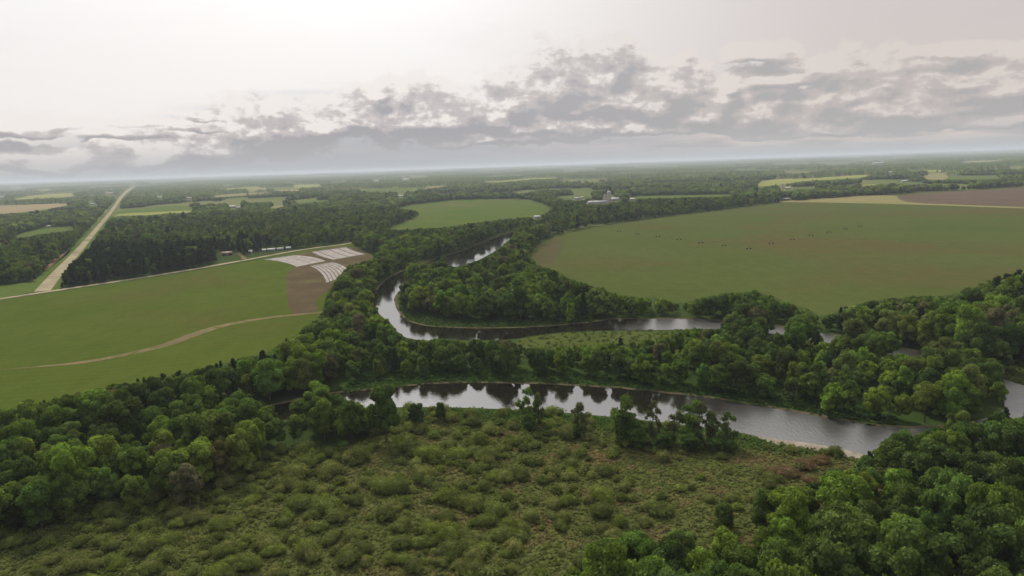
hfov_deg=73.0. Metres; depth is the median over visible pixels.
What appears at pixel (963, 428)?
broadleaf tree
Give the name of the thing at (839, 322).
pine tree
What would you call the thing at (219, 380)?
broadleaf tree
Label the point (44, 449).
broadleaf tree
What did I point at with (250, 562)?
willow shrub
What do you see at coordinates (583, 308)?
pine tree
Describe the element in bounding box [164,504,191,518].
willow shrub
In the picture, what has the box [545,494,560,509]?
willow shrub
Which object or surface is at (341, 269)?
row cover
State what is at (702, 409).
broadleaf tree
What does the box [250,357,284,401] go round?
broadleaf tree
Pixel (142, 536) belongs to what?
willow shrub
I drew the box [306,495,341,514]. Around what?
willow shrub
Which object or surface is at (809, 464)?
dead brush
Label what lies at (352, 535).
willow shrub
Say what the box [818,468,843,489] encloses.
broadleaf tree
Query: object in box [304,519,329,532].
willow shrub
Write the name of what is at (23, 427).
broadleaf tree
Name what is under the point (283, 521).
willow shrub
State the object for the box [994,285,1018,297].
broadleaf tree
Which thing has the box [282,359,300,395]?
broadleaf tree
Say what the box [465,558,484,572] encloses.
willow shrub
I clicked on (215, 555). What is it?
willow shrub
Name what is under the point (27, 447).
broadleaf tree
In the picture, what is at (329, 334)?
broadleaf tree
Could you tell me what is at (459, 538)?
willow shrub
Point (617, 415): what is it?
broadleaf tree
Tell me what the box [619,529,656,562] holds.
broadleaf tree
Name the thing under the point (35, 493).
broadleaf tree
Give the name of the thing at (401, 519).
willow shrub
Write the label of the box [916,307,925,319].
pine tree
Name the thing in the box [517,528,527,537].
willow shrub
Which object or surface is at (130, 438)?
broadleaf tree
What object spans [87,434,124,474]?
broadleaf tree
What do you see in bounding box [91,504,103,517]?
willow shrub
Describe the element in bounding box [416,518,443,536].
willow shrub
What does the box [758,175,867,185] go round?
field
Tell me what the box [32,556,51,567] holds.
willow shrub
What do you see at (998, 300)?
broadleaf tree
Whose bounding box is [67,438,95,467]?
broadleaf tree
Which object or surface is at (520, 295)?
broadleaf tree
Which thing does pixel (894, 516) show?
broadleaf tree
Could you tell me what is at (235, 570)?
willow shrub
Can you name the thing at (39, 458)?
broadleaf tree
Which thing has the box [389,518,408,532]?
willow shrub
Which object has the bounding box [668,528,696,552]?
broadleaf tree
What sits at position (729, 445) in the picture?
riverside bush
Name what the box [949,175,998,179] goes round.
field
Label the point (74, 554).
willow shrub
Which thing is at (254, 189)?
field
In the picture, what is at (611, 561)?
broadleaf tree
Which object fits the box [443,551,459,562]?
willow shrub
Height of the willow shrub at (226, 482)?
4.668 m
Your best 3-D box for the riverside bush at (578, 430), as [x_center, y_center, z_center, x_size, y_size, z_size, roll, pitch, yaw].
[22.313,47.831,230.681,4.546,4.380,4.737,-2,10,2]
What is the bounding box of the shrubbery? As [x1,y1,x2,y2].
[0,405,888,575]
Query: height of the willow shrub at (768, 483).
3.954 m
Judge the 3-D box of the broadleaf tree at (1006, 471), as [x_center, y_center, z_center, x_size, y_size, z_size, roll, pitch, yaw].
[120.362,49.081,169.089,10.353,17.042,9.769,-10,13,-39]
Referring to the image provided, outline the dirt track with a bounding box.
[0,311,322,369]
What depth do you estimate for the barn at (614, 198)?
1642.87 m
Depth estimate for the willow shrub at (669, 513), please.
177.89 m
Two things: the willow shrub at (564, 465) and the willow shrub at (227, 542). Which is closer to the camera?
the willow shrub at (227, 542)
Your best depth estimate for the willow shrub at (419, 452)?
217.17 m
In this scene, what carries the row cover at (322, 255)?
on the ploughed soil at (307, 286)
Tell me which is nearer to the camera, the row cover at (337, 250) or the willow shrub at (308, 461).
the willow shrub at (308, 461)
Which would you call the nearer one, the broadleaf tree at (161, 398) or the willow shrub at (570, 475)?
the willow shrub at (570, 475)
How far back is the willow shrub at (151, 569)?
158.82 m
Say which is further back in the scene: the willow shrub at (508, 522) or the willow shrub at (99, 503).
the willow shrub at (99, 503)
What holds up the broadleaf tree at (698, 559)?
on the marsh ground at (522, 556)
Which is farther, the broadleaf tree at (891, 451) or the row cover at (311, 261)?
the row cover at (311, 261)
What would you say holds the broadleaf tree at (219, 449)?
on the marsh ground at (522, 556)
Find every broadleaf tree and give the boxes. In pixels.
[0,410,18,428]
[0,418,40,460]
[0,439,23,462]
[0,455,36,487]
[0,479,24,520]
[0,485,14,509]
[4,435,22,442]
[12,474,53,517]
[15,437,36,458]
[15,478,54,529]
[16,398,45,421]
[20,405,44,429]
[34,444,52,472]
[35,427,64,461]
[36,453,44,463]
[36,461,54,499]
[39,404,76,427]
[40,434,65,450]
[43,442,99,499]
[50,469,91,516]
[54,393,79,421]
[58,421,80,435]
[65,429,87,444]
[65,435,77,442]
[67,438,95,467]
[73,388,109,427]
[80,393,107,422]
[84,423,119,440]
[87,428,125,446]
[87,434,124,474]
[88,467,120,500]
[95,396,143,435]
[100,462,119,479]
[106,388,131,405]
[110,446,149,479]
[116,474,149,509]
[117,382,150,408]
[118,415,142,441]
[119,434,134,443]
[122,441,142,449]
[135,406,170,444]
[139,411,162,443]
[142,415,169,442]
[145,376,165,392]
[145,447,172,487]
[147,388,172,417]
[147,428,175,456]
[151,443,173,455]
[154,451,185,493]
[158,415,195,440]
[168,393,206,415]
[168,463,203,505]
[171,409,184,418]
[172,435,215,484]
[173,439,189,450]
[179,375,205,394]
[181,409,235,467]
[196,365,214,384]
[202,368,230,404]
[209,439,230,477]
[214,402,227,409]
[217,405,240,425]
[221,364,238,394]
[222,367,239,396]
[222,391,252,407]
[225,428,255,474]
[231,420,262,458]
[235,397,261,422]
[236,356,257,372]
[236,358,254,388]
[246,417,265,450]
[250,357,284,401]
[278,340,307,361]
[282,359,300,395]
[285,344,317,380]
[289,333,313,344]
[295,357,311,392]
[301,389,334,426]
[302,380,329,403]
[306,343,314,351]
[306,389,319,402]
[309,396,336,440]
[310,349,327,382]
[313,321,329,340]
[317,339,336,351]
[318,328,339,341]
[322,352,337,384]
[329,394,346,418]
[332,400,364,441]
[339,311,358,322]
[351,313,365,334]
[362,322,377,350]
[367,382,400,440]
[371,325,395,346]
[405,403,423,424]
[435,402,446,421]
[455,284,471,315]
[494,345,517,376]
[512,286,528,319]
[514,387,539,419]
[533,392,544,423]
[570,401,591,432]
[579,540,637,575]
[591,537,627,562]
[610,393,634,443]
[610,412,647,438]
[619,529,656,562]
[636,555,668,575]
[644,400,661,439]
[651,538,689,572]
[653,565,701,575]
[662,531,691,552]
[665,411,683,441]
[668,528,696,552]
[677,399,699,434]
[680,546,717,575]
[688,343,710,372]
[689,400,708,441]
[701,560,746,575]
[704,410,718,442]
[708,340,727,365]
[711,525,738,560]
[713,502,733,529]
[714,411,739,442]
[719,543,760,573]
[724,342,739,362]
[727,359,755,393]
[728,307,746,318]
[742,317,757,342]
[750,488,774,530]
[751,317,769,335]
[752,525,771,554]
[757,536,813,575]
[758,541,796,572]
[764,557,816,575]
[765,516,802,548]
[766,492,813,539]
[773,486,808,511]
[774,347,797,379]
[784,316,811,333]
[784,321,808,344]
[785,361,812,389]
[787,322,805,349]
[796,486,820,515]
[800,533,847,575]
[807,510,824,537]
[812,360,827,385]
[815,470,874,510]
[815,501,881,568]
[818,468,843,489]
[831,563,863,575]
[832,351,861,373]
[832,538,867,574]
[843,318,867,338]
[843,469,879,504]
[844,502,860,513]
[851,334,877,361]
[852,455,875,475]
[856,498,883,534]
[859,465,882,498]
[863,333,881,357]
[863,520,954,575]
[874,309,903,337]
[876,438,905,478]
[879,468,917,508]
[879,512,904,530]
[879,514,930,540]
[883,504,916,518]
[885,482,922,507]
[889,429,915,450]
[894,353,912,369]
[896,365,914,395]
[897,314,919,346]
[899,357,921,381]
[900,438,959,484]
[911,382,944,422]
[912,381,935,389]
[913,368,941,406]
[913,432,944,452]
[913,465,973,525]
[915,466,942,501]
[916,346,946,374]
[918,512,957,534]
[919,355,944,372]
[923,426,943,434]
[927,297,950,310]
[927,336,963,353]
[928,311,957,341]
[928,530,950,569]
[932,429,971,453]
[933,299,969,332]
[935,369,969,390]
[935,379,970,417]
[939,502,1023,575]
[940,381,963,419]
[941,448,963,459]
[942,347,962,372]
[942,410,975,431]
[944,322,958,341]
[949,421,976,455]
[949,458,986,482]
[950,363,988,399]
[953,303,987,349]
[955,550,1010,575]
[958,360,976,369]
[959,321,1001,358]
[959,450,981,464]
[960,348,981,363]
[962,287,983,302]
[962,316,997,348]
[963,382,983,413]
[964,481,1023,513]
[966,358,987,374]
[971,303,994,313]
[971,420,1017,457]
[975,283,996,291]
[976,563,1011,575]
[977,450,1001,456]
[980,289,993,299]
[980,451,1000,472]
[981,287,994,294]
[982,293,1014,310]
[982,410,1007,424]
[984,361,1004,392]
[985,306,1016,344]
[986,455,1023,489]
[990,501,1023,567]
[991,339,1013,368]
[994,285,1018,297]
[995,321,1022,354]
[999,276,1022,291]
[1002,304,1018,310]
[1002,417,1023,452]
[1007,485,1023,497]
[1007,548,1023,575]
[1008,297,1023,317]
[1011,456,1023,466]
[1012,295,1023,308]
[1012,429,1023,457]
[1013,317,1023,359]
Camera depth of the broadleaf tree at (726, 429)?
217.84 m
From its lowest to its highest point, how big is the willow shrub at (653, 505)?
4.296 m
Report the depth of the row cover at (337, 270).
653.74 m
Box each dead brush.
[765,466,776,473]
[774,464,800,479]
[792,457,817,471]
[800,475,817,482]
[811,453,834,464]
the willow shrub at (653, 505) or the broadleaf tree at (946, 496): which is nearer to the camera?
the broadleaf tree at (946, 496)
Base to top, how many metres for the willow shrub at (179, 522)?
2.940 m
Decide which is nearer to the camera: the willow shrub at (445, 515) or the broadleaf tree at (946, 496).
the broadleaf tree at (946, 496)
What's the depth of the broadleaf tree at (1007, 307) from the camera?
324.88 m
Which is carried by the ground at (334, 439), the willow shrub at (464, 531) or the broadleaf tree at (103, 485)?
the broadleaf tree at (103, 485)
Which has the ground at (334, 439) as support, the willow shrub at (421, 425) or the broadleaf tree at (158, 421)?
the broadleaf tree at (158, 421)
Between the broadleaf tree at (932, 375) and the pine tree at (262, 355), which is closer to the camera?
the broadleaf tree at (932, 375)
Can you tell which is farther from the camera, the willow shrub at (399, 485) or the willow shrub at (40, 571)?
the willow shrub at (399, 485)
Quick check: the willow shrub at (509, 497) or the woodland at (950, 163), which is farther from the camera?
the woodland at (950, 163)
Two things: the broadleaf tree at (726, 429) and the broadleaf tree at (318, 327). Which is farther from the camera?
the broadleaf tree at (318, 327)
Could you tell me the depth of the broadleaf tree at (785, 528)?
149.77 m
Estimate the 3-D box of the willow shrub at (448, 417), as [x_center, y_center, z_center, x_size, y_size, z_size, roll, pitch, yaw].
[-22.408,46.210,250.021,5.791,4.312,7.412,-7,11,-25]
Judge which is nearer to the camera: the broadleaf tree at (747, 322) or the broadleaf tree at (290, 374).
the broadleaf tree at (290, 374)
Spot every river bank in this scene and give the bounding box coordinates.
[259,381,942,427]
[373,231,512,293]
[394,290,921,351]
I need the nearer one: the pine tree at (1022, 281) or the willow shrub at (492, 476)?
the willow shrub at (492, 476)
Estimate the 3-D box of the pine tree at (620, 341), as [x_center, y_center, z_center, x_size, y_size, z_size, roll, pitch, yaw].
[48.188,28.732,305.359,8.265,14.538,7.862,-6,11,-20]
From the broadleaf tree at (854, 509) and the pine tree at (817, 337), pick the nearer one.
the broadleaf tree at (854, 509)
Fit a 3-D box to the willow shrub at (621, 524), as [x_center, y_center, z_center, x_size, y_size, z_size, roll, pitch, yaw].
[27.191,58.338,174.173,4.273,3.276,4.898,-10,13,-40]
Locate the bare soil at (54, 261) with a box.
[44,250,70,269]
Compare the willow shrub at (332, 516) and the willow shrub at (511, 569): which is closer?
the willow shrub at (511, 569)
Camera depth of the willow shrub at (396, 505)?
184.00 m
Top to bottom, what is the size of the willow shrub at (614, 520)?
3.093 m
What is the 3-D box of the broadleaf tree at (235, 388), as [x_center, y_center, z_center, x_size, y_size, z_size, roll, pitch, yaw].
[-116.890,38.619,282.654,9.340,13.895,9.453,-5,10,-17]
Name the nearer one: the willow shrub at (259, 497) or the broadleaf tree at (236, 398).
the willow shrub at (259, 497)
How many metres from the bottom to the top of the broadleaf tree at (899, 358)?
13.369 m
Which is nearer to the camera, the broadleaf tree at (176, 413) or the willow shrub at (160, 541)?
the willow shrub at (160, 541)
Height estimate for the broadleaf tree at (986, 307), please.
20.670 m
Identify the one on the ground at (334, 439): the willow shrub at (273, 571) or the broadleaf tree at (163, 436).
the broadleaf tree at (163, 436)
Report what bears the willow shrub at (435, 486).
on the marsh ground at (522, 556)
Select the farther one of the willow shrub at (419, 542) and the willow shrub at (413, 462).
the willow shrub at (413, 462)
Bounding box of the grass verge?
[25,187,134,292]
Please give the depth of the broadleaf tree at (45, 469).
190.43 m
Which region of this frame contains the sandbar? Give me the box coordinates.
[758,436,863,457]
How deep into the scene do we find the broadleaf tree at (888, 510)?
156.59 m
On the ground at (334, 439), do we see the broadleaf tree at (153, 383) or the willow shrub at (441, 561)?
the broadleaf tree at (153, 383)
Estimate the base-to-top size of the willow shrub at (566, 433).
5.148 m
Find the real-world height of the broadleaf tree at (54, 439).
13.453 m
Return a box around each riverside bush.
[520,415,536,429]
[572,424,585,437]
[629,428,649,447]
[650,431,673,448]
[679,432,703,450]
[707,437,723,450]
[722,439,737,452]
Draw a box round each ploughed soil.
[282,247,371,312]
[535,239,564,264]
[898,188,1023,206]
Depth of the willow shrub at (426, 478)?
200.10 m
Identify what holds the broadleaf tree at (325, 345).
on the ground at (334, 439)
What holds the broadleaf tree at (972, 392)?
on the ground at (334, 439)
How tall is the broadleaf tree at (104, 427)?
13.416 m
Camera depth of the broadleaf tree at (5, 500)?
177.70 m
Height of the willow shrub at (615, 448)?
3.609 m
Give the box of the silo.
[607,191,610,201]
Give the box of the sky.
[0,0,1023,182]
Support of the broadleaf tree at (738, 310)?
on the meadow
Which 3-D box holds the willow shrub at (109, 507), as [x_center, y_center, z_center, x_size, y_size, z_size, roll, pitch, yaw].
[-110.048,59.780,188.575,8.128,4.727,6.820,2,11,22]
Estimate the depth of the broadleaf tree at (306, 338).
324.28 m
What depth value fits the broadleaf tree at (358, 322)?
349.00 m
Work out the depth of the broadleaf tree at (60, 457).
189.37 m
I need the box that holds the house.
[221,251,232,255]
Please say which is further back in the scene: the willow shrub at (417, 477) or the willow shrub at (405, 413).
the willow shrub at (405, 413)
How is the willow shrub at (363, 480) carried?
on the marsh ground at (522, 556)
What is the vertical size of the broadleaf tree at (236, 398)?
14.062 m
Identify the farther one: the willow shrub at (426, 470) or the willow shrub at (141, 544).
the willow shrub at (426, 470)
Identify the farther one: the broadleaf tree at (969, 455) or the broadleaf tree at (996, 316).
the broadleaf tree at (996, 316)
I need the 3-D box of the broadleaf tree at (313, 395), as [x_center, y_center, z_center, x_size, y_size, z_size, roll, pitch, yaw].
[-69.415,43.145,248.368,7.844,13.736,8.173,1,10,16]
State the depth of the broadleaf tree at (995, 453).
185.44 m
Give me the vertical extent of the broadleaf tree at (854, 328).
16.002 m
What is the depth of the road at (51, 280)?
794.64 m
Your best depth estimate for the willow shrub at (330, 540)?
168.95 m
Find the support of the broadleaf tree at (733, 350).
on the bank grass at (915, 417)
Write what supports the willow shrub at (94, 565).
on the marsh ground at (522, 556)
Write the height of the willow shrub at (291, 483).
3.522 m
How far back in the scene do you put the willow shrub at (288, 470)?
206.78 m
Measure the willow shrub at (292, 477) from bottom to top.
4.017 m
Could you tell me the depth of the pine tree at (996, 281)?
379.39 m
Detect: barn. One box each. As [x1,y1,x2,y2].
[593,200,606,203]
[611,197,618,200]
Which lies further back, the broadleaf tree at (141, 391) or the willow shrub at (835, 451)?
the broadleaf tree at (141, 391)
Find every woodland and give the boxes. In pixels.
[0,149,1023,204]
[0,171,1023,575]
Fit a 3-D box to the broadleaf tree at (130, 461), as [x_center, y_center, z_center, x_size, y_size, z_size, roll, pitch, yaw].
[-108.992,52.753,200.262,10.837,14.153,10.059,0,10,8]
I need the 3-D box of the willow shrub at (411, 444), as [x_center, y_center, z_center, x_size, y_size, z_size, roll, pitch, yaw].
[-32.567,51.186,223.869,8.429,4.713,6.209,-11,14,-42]
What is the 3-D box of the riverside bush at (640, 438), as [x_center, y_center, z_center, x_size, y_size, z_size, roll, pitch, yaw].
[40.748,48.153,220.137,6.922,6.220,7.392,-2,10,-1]
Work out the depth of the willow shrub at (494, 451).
215.59 m
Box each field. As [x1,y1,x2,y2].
[0,204,66,213]
[0,244,373,409]
[0,269,47,297]
[14,193,73,199]
[15,227,72,237]
[115,205,192,215]
[116,211,190,215]
[215,192,267,196]
[221,187,259,189]
[249,188,266,190]
[293,184,319,187]
[297,200,327,202]
[362,187,416,191]
[391,199,549,229]
[487,178,555,182]
[531,186,1023,315]
[559,195,591,198]
[632,195,730,198]
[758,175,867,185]
[792,187,813,189]
[910,170,940,171]
[923,173,947,179]
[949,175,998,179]
[963,160,999,162]
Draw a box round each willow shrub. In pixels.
[0,533,29,549]
[19,545,37,555]
[28,564,49,575]
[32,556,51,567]
[38,533,58,541]
[48,553,64,564]
[51,553,90,574]
[61,550,92,564]
[67,535,89,547]
[84,556,103,570]
[88,532,112,545]
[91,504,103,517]
[92,498,122,517]
[93,500,110,510]
[98,538,121,551]
[103,552,124,566]
[106,555,128,572]
[109,506,124,516]
[110,516,127,529]
[115,510,132,520]
[122,505,145,513]
[128,530,156,543]
[130,532,159,558]
[134,516,156,530]
[138,562,166,575]
[139,557,164,568]
[144,550,163,564]
[157,496,173,511]
[157,531,182,543]
[158,544,180,561]
[160,529,185,546]
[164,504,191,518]
[167,515,185,527]
[181,507,211,525]
[185,565,198,575]
[202,558,231,575]
[205,516,228,532]
[207,530,225,540]
[210,542,226,558]
[212,473,236,489]
[213,545,239,557]
[215,494,229,504]
[222,539,235,546]
[222,554,238,566]
[222,569,237,575]
[228,515,242,527]
[228,561,240,573]
[235,552,253,560]
[235,552,261,571]
[239,532,256,542]
[241,494,257,505]
[244,458,262,471]
[245,482,260,490]
[245,505,261,512]
[248,488,267,494]
[249,532,272,548]
[252,492,263,500]
[255,470,271,479]
[255,530,283,550]
[258,540,287,556]
[265,565,282,575]
[271,442,289,454]
[273,484,287,493]
[276,514,291,526]
[277,532,288,542]
[278,567,289,575]
[281,476,296,489]
[282,462,310,477]
[282,509,295,518]
[285,478,294,489]
[286,469,310,482]
[288,492,319,512]
[289,479,306,493]
[291,537,321,553]
[292,438,321,452]
[293,540,319,558]
[294,455,318,467]
[301,537,315,543]
[302,509,310,520]
[303,545,323,563]
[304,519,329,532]
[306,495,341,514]
[306,507,321,520]
[313,481,331,494]
[314,452,325,462]
[316,460,343,475]
[320,533,336,546]
[321,459,335,466]
[324,446,336,456]
[324,506,348,523]
[325,529,339,541]
[332,452,342,462]
[332,545,359,569]
[340,524,363,543]
[341,446,370,462]
[343,492,364,506]
[349,444,371,463]
[351,537,375,555]
[355,550,362,559]
[359,475,372,484]
[360,554,371,567]
[366,478,378,487]
[367,474,381,483]
[370,475,389,495]
[372,502,395,521]
[380,496,405,512]
[381,550,396,566]
[384,471,409,494]
[387,534,410,550]
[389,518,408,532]
[391,435,408,449]
[391,550,415,565]
[394,493,412,507]
[396,515,412,524]
[399,439,422,451]
[400,409,409,421]
[401,401,422,411]
[401,432,414,441]
[402,418,418,431]
[402,557,424,573]
[408,456,421,467]
[410,535,428,548]
[412,443,430,460]
[412,471,427,484]
[414,421,426,430]
[414,465,435,475]
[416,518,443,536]
[419,473,435,486]
[425,443,445,460]
[426,535,440,546]
[430,486,458,501]
[431,480,441,492]
[431,554,449,566]
[432,537,465,557]
[435,519,461,540]
[438,510,457,521]
[441,516,453,525]
[442,437,457,447]
[443,402,450,411]
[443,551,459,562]
[444,412,456,422]
[444,543,463,559]
[446,446,467,459]
[448,558,469,570]
[454,480,468,490]
[454,493,471,509]
[456,536,467,543]
[457,524,474,539]
[460,492,483,512]
[461,407,479,416]
[461,537,481,550]
[461,544,488,561]
[465,413,481,426]
[465,445,481,456]
[465,464,481,474]
[465,517,479,526]
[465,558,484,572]
[467,530,483,540]
[472,432,490,446]
[472,450,485,460]
[475,540,492,554]
[477,480,491,490]
[477,513,499,525]
[479,454,496,464]
[480,424,496,433]
[483,445,500,458]
[484,500,509,516]
[485,471,498,482]
[488,529,503,542]
[491,524,518,542]
[495,468,514,483]
[498,548,513,557]
[499,489,514,497]
[499,491,513,500]
[500,516,519,528]
[502,562,518,574]
[503,529,517,540]
[504,435,523,445]
[504,536,522,553]
[506,465,520,477]
[513,532,528,543]
[515,468,531,480]
[515,519,530,532]
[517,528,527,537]
[521,507,541,522]
[538,418,553,428]
[543,403,566,415]
[543,464,562,475]
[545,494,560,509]
[545,509,556,519]
[552,519,566,531]
[554,446,571,457]
[554,510,572,521]
[558,424,576,439]
[559,422,575,436]
[559,469,578,481]
[559,492,573,506]
[562,454,579,468]
[562,461,574,469]
[565,466,576,471]
[566,565,579,574]
[571,555,582,569]
[579,413,595,422]
[582,493,599,503]
[585,483,615,503]
[587,498,617,518]
[594,521,611,532]
[595,461,614,475]
[601,525,623,538]
[608,445,619,452]
[611,514,627,526]
[613,435,632,446]
[615,514,627,526]
[616,480,631,492]
[637,514,653,527]
[644,500,666,515]
[648,504,667,517]
[649,435,668,449]
[656,448,670,462]
[662,420,670,429]
[665,505,673,516]
[703,493,716,502]
[713,450,728,459]
[723,491,739,501]
[747,493,755,503]
[761,470,778,480]
[761,475,779,488]
[826,443,845,457]
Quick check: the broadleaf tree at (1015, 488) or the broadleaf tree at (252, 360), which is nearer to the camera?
the broadleaf tree at (1015, 488)
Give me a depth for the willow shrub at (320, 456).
218.12 m
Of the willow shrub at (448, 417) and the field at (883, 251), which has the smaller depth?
the willow shrub at (448, 417)
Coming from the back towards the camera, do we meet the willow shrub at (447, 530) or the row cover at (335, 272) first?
the row cover at (335, 272)
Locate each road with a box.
[0,242,351,298]
[34,187,133,291]
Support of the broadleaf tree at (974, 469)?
on the ground at (334, 439)
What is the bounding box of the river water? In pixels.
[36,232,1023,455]
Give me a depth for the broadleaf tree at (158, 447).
206.61 m
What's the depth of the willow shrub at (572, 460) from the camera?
207.17 m
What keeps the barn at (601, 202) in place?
on the ground at (334, 439)
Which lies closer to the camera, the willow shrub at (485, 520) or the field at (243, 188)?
the willow shrub at (485, 520)
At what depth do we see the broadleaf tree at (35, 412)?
236.87 m
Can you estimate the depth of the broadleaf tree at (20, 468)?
190.12 m
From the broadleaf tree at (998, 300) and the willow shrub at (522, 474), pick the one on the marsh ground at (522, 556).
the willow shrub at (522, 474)
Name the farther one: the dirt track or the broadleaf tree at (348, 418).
the dirt track
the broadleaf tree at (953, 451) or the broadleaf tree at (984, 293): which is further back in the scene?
the broadleaf tree at (984, 293)
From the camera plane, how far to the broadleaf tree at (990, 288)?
372.01 m
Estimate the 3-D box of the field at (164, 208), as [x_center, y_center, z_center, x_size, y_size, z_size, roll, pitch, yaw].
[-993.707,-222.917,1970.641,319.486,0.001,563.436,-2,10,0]
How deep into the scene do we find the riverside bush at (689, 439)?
215.23 m
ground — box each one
[0,161,1023,523]
[0,413,960,575]
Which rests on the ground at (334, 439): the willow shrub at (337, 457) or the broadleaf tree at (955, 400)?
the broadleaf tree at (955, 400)
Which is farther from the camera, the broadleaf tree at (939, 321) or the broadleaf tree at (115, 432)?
the broadleaf tree at (939, 321)
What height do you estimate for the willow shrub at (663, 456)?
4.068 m
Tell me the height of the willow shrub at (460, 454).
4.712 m
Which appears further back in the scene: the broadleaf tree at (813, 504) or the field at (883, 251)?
the field at (883, 251)
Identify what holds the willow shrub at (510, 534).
on the marsh ground at (522, 556)
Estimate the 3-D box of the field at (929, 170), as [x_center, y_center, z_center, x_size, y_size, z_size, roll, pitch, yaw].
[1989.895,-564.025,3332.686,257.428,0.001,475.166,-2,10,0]
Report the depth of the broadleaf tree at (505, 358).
295.86 m
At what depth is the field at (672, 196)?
1741.99 m
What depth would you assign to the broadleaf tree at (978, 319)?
289.38 m
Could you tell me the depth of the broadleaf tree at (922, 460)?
175.20 m
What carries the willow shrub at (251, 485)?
on the marsh ground at (522, 556)
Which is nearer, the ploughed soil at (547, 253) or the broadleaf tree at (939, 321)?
the broadleaf tree at (939, 321)
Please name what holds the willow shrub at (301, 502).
on the marsh ground at (522, 556)
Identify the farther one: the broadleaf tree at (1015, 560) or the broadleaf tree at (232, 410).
the broadleaf tree at (232, 410)
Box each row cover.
[264,257,309,266]
[283,256,317,263]
[290,255,323,261]
[311,265,328,282]
[313,251,337,259]
[313,265,332,280]
[317,264,335,279]
[319,249,347,258]
[320,264,337,276]
[323,263,340,273]
[328,263,343,271]
[330,248,356,256]
[340,247,362,254]
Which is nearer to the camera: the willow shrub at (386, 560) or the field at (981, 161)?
the willow shrub at (386, 560)
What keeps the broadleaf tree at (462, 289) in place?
on the ground at (334, 439)
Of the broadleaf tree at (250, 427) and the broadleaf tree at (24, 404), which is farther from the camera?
the broadleaf tree at (24, 404)
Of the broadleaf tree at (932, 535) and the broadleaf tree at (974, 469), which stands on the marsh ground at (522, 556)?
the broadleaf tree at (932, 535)
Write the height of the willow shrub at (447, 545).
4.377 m
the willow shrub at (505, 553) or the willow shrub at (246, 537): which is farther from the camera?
the willow shrub at (246, 537)
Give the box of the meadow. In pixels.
[516,330,810,354]
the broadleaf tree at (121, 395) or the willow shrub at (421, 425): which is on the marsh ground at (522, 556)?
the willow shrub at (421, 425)
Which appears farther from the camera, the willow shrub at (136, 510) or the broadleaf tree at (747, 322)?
the broadleaf tree at (747, 322)
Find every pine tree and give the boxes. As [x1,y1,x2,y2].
[160,373,165,380]
[229,358,235,372]
[256,350,267,360]
[389,347,401,371]
[578,288,588,315]
[616,337,627,364]
[656,351,662,373]
[790,334,800,352]
[812,331,822,351]
[835,307,842,330]
[867,450,878,471]
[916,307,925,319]
[977,474,995,485]
[992,275,1001,287]
[1003,406,1012,419]
[1019,274,1023,290]
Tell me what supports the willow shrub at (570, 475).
on the marsh ground at (522, 556)
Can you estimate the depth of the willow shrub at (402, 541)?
166.19 m
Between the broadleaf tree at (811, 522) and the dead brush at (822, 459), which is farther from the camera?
the dead brush at (822, 459)
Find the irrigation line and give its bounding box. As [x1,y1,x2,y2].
[617,225,858,248]
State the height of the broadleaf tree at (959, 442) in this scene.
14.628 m
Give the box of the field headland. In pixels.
[780,195,1023,207]
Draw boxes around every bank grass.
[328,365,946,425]
[398,408,831,455]
[401,303,602,327]
[1001,359,1023,382]
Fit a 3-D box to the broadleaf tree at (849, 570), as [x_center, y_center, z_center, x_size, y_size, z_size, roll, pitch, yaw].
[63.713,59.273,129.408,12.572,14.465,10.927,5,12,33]
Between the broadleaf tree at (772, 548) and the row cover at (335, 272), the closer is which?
the broadleaf tree at (772, 548)
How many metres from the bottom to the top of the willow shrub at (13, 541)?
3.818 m
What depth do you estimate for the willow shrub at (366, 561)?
159.44 m
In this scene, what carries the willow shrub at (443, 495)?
on the marsh ground at (522, 556)
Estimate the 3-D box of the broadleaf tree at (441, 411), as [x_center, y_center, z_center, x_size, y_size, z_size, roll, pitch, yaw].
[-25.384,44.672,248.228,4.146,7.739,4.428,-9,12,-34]
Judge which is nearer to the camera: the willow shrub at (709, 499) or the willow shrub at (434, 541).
the willow shrub at (434, 541)
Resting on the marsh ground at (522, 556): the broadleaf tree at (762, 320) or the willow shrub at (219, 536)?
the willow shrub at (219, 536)
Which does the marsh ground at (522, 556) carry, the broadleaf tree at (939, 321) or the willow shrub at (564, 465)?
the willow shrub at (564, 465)
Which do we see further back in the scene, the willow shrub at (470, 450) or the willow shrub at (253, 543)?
the willow shrub at (470, 450)
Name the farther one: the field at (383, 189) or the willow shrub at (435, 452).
the field at (383, 189)
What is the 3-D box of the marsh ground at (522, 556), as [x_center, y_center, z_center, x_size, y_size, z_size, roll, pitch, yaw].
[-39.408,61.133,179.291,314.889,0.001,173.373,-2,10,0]
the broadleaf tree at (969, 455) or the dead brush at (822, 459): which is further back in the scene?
the dead brush at (822, 459)
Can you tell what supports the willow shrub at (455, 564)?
on the marsh ground at (522, 556)
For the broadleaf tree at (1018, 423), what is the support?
on the ground at (334, 439)
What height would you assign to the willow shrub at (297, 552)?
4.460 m
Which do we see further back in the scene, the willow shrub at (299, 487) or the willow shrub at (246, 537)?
the willow shrub at (299, 487)
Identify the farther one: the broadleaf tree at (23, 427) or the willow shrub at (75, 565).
the broadleaf tree at (23, 427)
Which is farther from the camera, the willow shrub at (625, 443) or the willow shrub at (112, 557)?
the willow shrub at (625, 443)

